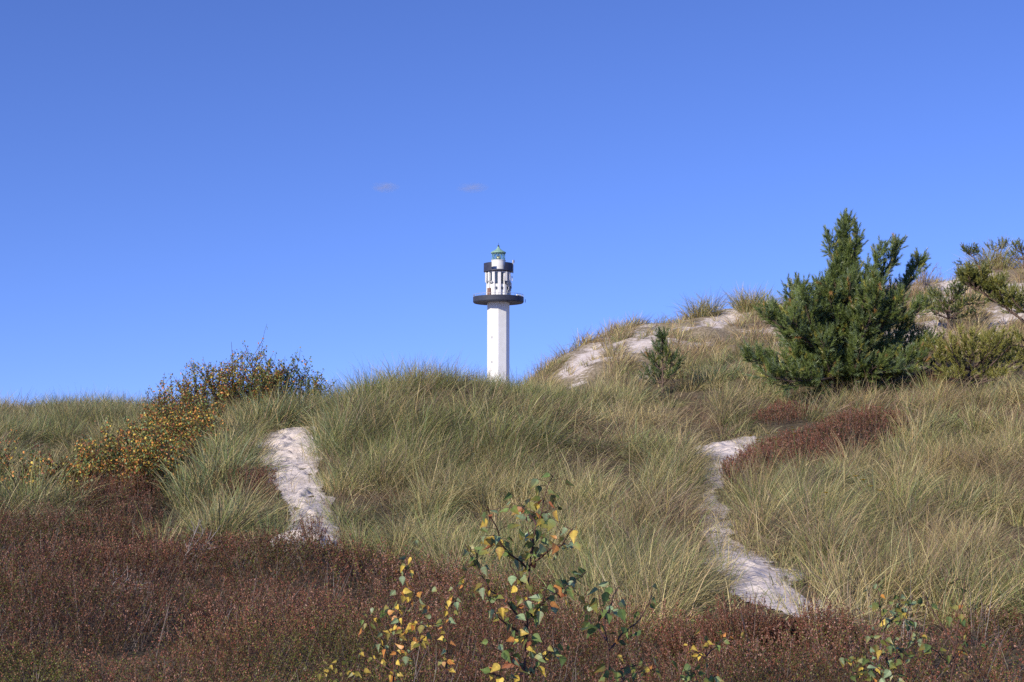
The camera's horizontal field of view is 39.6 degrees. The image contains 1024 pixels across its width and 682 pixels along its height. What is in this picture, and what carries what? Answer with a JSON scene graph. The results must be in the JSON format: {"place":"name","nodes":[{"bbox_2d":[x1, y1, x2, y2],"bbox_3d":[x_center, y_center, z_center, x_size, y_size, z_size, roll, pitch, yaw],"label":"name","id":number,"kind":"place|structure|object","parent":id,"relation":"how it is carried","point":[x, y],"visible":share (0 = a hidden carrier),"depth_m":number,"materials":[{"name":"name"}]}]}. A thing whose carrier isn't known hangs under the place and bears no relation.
{"place":"outdoors","nodes":[
{"label":"outdoors","id":0,"kind":"place"},
{"bbox_2d":[254,426,341,547],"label":"sand path","id":1,"kind":"structure","parent":0,"point":[288,437],"depth_m":21.80,"materials":[{"name":"beige sand"}]},
{"bbox_2d":[299,514,328,545],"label":"heather bush","id":2,"kind":"object","parent":1,"relation":"on","point":[311,530],"visible":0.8,"depth_m":17.43,"materials":[{"name":"plant"}]},
{"bbox_2d":[0,267,1023,681],"bbox_3d":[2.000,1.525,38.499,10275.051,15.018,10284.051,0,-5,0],"label":"dune ground","id":3,"kind":"structure","parent":0,"point":[638,343],"depth_m":15.75,"materials":[{"name":"beige sand"}]},
{"bbox_2d":[0,423,57,496],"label":"birch shrub","id":4,"kind":"object","parent":3,"relation":"on","point":[10,458],"visible":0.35,"depth_m":22.49,"materials":[{"name":"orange plant"}]},
{"bbox_2d":[9,442,74,492],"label":"birch shrub","id":5,"kind":"object","parent":3,"relation":"on","point":[52,472],"visible":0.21,"depth_m":22.79,"materials":[{"name":"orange plant"}]},
{"bbox_2d":[0,448,160,522],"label":"marram tussock","id":6,"kind":"object","parent":3,"relation":"on","point":[44,490],"visible":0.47,"depth_m":21.22,"materials":[{"name":"green plant"}]},
{"bbox_2d":[54,464,165,531],"bbox_3d":[-6.464,2.457,22.683,1.740,1.078,4.856,1,-5,-16],"label":"heather bush","id":7,"kind":"object","parent":3,"relation":"on","point":[108,493],"visible":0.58,"depth_m":21.54,"materials":[{"name":"brown plant"}]},
{"bbox_2d":[43,413,190,503],"bbox_3d":[-6.389,1.949,23.080,2.319,1.638,1.686,0,-5,0],"label":"birch shrub","id":8,"kind":"object","parent":3,"relation":"on","point":[144,460],"visible":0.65,"depth_m":22.82,"materials":[{"name":"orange plant"}]},
{"bbox_2d":[122,381,224,450],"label":"birch shrub","id":9,"kind":"object","parent":3,"relation":"on","point":[161,402],"visible":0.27,"depth_m":27.27,"materials":[{"name":"green plant"}]},
{"bbox_2d":[121,389,227,472],"bbox_3d":[-5.996,1.708,25.446,1.950,1.717,1.490,0,-5,0],"label":"birch shrub","id":10,"kind":"object","parent":3,"relation":"on","point":[198,423],"visible":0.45,"depth_m":25.32,"materials":[{"name":"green plant"}]},
{"bbox_2d":[137,358,247,424],"bbox_3d":[-6.548,1.255,29.117,1.962,1.808,1.746,4,-6,-42],"label":"birch shrub","id":11,"kind":"object","parent":3,"relation":"on","point":[184,400],"visible":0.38,"depth_m":28.90,"materials":[{"name":"green plant"}]},
{"bbox_2d":[102,473,303,553],"bbox_3d":[-4.021,2.485,19.059,2.891,1.577,2.519,0,-5,0],"label":"marram tussock","id":12,"kind":"object","parent":3,"relation":"on","point":[241,519],"visible":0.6,"depth_m":18.96,"materials":[{"name":"green plant"}]},
{"bbox_2d":[138,426,302,523],"bbox_3d":[-4.585,2.072,22.200,2.782,1.704,3.025,0,-5,0],"label":"marram tussock","id":13,"kind":"object","parent":3,"relation":"on","point":[200,486],"visible":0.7,"depth_m":22.08,"materials":[{"name":"green plant"}]},
{"bbox_2d":[192,459,278,513],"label":"heather bush","id":14,"kind":"object","parent":3,"relation":"on","point":[258,473],"visible":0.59,"depth_m":21.36,"materials":[{"name":"plant"}]},
{"bbox_2d":[189,325,295,413],"bbox_3d":[-5.598,0.713,29.519,2.247,2.076,1.665,0,-5,0],"label":"birch shrub","id":15,"kind":"object","parent":3,"relation":"on","point":[278,375],"visible":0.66,"depth_m":29.16,"materials":[{"name":"green plant"}]},
{"bbox_2d":[215,374,338,432],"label":"marram tussock","id":16,"kind":"object","parent":3,"relation":"on","point":[281,417],"visible":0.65,"depth_m":26.61,"materials":[{"name":"green plant"}]},
{"bbox_2d":[245,346,336,408],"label":"birch shrub","id":17,"kind":"object","parent":3,"relation":"on","point":[302,378],"visible":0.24,"depth_m":30.00,"materials":[{"name":"green plant"}]},
{"bbox_2d":[314,648,370,681],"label":"birch sapling","id":18,"kind":"object","parent":3,"relation":"on","point":[349,673],"visible":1,"depth_m":7.05,"materials":[{"name":"yellow plant"}]},
{"bbox_2d":[351,540,443,681],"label":"birch sapling","id":19,"kind":"object","parent":3,"relation":"on","point":[400,631],"visible":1,"depth_m":7.40,"materials":[{"name":"yellow plant"}]},
{"bbox_2d":[419,575,479,681],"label":"birch sapling","id":20,"kind":"object","parent":3,"relation":"on","point":[450,619],"visible":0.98,"depth_m":7.88,"materials":[{"name":"yellow plant"}]},
{"bbox_2d":[473,243,525,385],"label":"lighthouse","id":21,"kind":"object","parent":3,"relation":"on","point":[498,299],"visible":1,"depth_m":279.51,"materials":[{"name":"white paint"}]},
{"bbox_2d":[0,494,1023,681],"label":"heather","id":22,"kind":"object","parent":3,"relation":"on","point":[307,617],"visible":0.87,"depth_m":11.39,"materials":[{"name":"brown plant"}]},
{"bbox_2d":[104,566,150,609],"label":"dead branch","id":23,"kind":"object","parent":22,"relation":"on","point":[126,580],"visible":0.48,"depth_m":13.61,"materials":[{"name":"brown wood"}]},
{"bbox_2d":[181,520,220,565],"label":"dead branch","id":24,"kind":"object","parent":22,"relation":"on","point":[197,540],"visible":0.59,"depth_m":16.42,"materials":[{"name":"grey wood"}]},
{"bbox_2d":[0,258,1023,646],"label":"marram grass","id":25,"kind":"structure","parent":3,"relation":"on","point":[382,422],"depth_m":21.20,"materials":[{"name":"green plant"}]},
{"bbox_2d":[462,472,586,681],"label":"birch sapling","id":26,"kind":"object","parent":3,"relation":"on","point":[538,610],"visible":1,"depth_m":4.93,"materials":[{"name":"green plant"}]},
{"bbox_2d":[579,581,678,681],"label":"birch sapling","id":27,"kind":"object","parent":3,"relation":"on","point":[590,626],"visible":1,"depth_m":5.59,"materials":[{"name":"green plant"}]},
{"bbox_2d":[635,326,688,393],"bbox_3d":[3.961,0.493,37.689,1.485,1.838,1.161,0,-5,0],"label":"pine tree","id":28,"kind":"object","parent":3,"relation":"on","point":[661,350],"visible":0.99,"depth_m":37.54,"materials":[{"name":"green plant"}]},
{"bbox_2d":[657,608,718,670],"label":"heather bush","id":29,"kind":"object","parent":3,"relation":"on","point":[668,644],"visible":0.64,"depth_m":10.01,"materials":[{"name":"brown plant"}]},
{"bbox_2d":[680,663,723,681],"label":"birch sapling","id":30,"kind":"object","parent":3,"relation":"on","point":[688,676],"visible":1,"depth_m":6.49,"materials":[{"name":"green plant"}]},
{"bbox_2d":[669,287,735,319],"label":"marram tussock","id":31,"kind":"object","parent":3,"relation":"on","point":[703,309],"visible":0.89,"depth_m":59.05,"materials":[{"name":"green plant"}]},
{"bbox_2d":[673,352,750,386],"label":"bush","id":32,"kind":"object","parent":3,"relation":"on","point":[724,370],"visible":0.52,"depth_m":38.97,"materials":[{"name":"green plant"}]},
{"bbox_2d":[684,628,743,677],"bbox_3d":[1.159,1.936,8.142,0.178,0.593,0.570,-3,-5,35],"label":"birch sapling","id":33,"kind":"object","parent":3,"relation":"on","point":[699,655],"visible":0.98,"depth_m":8.10,"materials":[{"name":"yellow plant"}]},
{"bbox_2d":[694,589,782,664],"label":"heather bush","id":34,"kind":"object","parent":3,"relation":"on","point":[725,622],"visible":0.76,"depth_m":9.80,"materials":[{"name":"brown plant"}]},
{"bbox_2d":[713,284,783,312],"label":"marram tussock","id":35,"kind":"object","parent":3,"relation":"on","point":[741,302],"visible":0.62,"depth_m":59.17,"materials":[{"name":"green plant"}]},
{"bbox_2d":[750,432,776,481],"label":"flowering plant","id":36,"kind":"object","parent":3,"relation":"on","point":[762,454],"visible":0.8,"depth_m":20.50,"materials":[{"name":"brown plant"}]},
{"bbox_2d":[762,613,806,645],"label":"heather bush","id":37,"kind":"object","parent":3,"relation":"on","point":[783,624],"visible":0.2,"depth_m":10.14,"materials":[{"name":"brown plant"}]},
{"bbox_2d":[749,398,822,425],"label":"heather bush","id":38,"kind":"object","parent":3,"relation":"on","point":[779,415],"visible":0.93,"depth_m":28.54,"materials":[{"name":"brown plant"}]},
{"bbox_2d":[768,429,808,465],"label":"flowering plant","id":39,"kind":"object","parent":3,"relation":"on","point":[794,442],"visible":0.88,"depth_m":22.78,"materials":[{"name":"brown plant"}]},
{"bbox_2d":[719,401,910,485],"bbox_3d":[5.171,1.726,24.986,1.821,1.540,8.342,-3,-5,35],"label":"heather bush","id":40,"kind":"object","parent":3,"relation":"on","point":[818,441],"visible":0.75,"depth_m":25.85,"materials":[{"name":"brown plant"}]},
{"bbox_2d":[792,593,855,652],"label":"heather bush","id":41,"kind":"object","parent":3,"relation":"on","point":[811,616],"visible":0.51,"depth_m":9.96,"materials":[{"name":"brown plant"}]},
{"bbox_2d":[737,207,943,397],"bbox_3d":[7.886,-0.935,34.336,4.350,4.825,5.277,-3,-6,36],"label":"pine tree","id":42,"kind":"object","parent":3,"relation":"on","point":[838,321],"visible":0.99,"depth_m":33.76,"materials":[{"name":"green plant"}]},
{"bbox_2d":[824,475,880,531],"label":"flowering plant","id":43,"kind":"object","parent":3,"relation":"on","point":[865,503],"visible":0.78,"depth_m":15.09,"materials":[{"name":"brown plant"}]},
{"bbox_2d":[839,581,930,681],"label":"birch sapling","id":44,"kind":"object","parent":3,"relation":"on","point":[901,613],"visible":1,"depth_m":6.91,"materials":[{"name":"green plant"}]},
{"bbox_2d":[905,262,941,291],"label":"bare shrub","id":45,"kind":"object","parent":3,"relation":"on","point":[925,279],"visible":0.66,"depth_m":58.33,"materials":[{"name":"plant"}]},
{"bbox_2d":[905,323,945,373],"bbox_3d":[10.606,0.347,36.657,1.100,1.799,1.031,-1,-5,7],"label":"pine tree","id":46,"kind":"object","parent":3,"relation":"on","point":[923,329],"visible":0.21,"depth_m":36.52,"materials":[{"name":"green plant"}]},
{"bbox_2d":[897,362,978,393],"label":"heather bush","id":47,"kind":"object","parent":3,"relation":"on","point":[931,374],"visible":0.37,"depth_m":34.98,"materials":[{"name":"plant"}]},
{"bbox_2d":[909,576,985,681],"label":"birch sapling","id":48,"kind":"object","parent":3,"relation":"on","point":[927,647],"visible":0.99,"depth_m":6.70,"materials":[{"name":"green plant"}]},
{"bbox_2d":[915,276,992,330],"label":"pine tree","id":49,"kind":"object","parent":3,"relation":"on","point":[956,295],"visible":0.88,"depth_m":47.08,"materials":[{"name":"green plant"}]},
{"bbox_2d":[952,242,981,269],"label":"pine tree","id":50,"kind":"object","parent":3,"relation":"on","point":[969,250],"visible":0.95,"depth_m":60.90,"materials":[{"name":"green plant"}]},
{"bbox_2d":[923,323,1023,390],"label":"pine tree","id":51,"kind":"object","parent":3,"relation":"on","point":[987,356],"visible":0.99,"depth_m":33.25,"materials":[{"name":"green plant"}]},
{"bbox_2d":[950,233,1023,270],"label":"marram tussock","id":52,"kind":"object","parent":3,"relation":"on","point":[999,257],"visible":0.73,"depth_m":61.02,"materials":[{"name":"green plant"}]},
{"bbox_2d":[954,260,1023,371],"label":"pine tree","id":53,"kind":"object","parent":3,"relation":"on","point":[971,276],"visible":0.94,"depth_m":36.29,"materials":[{"name":"green plant"}]},
{"bbox_2d":[980,235,1009,261],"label":"pine tree","id":54,"kind":"object","parent":3,"relation":"on","point":[999,243],"visible":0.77,"depth_m":61.97,"materials":[{"name":"green plant"}]},
{"bbox_2d":[1004,238,1023,267],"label":"pine tree","id":55,"kind":"object","parent":3,"relation":"on","point":[1020,248],"visible":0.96,"depth_m":60.54,"materials":[{"name":"green plant"}]},
{"bbox_2d":[0,0,1023,405],"label":"sky","id":56,"kind":"structure","parent":0,"point":[181,180],"materials":[{"name":"blue"}]},
{"bbox_2d":[693,436,828,618],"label":"sand path","id":57,"kind":"structure","parent":0,"point":[727,447],"depth_m":13.64,"materials":[{"name":"beige sand"}]}
]}

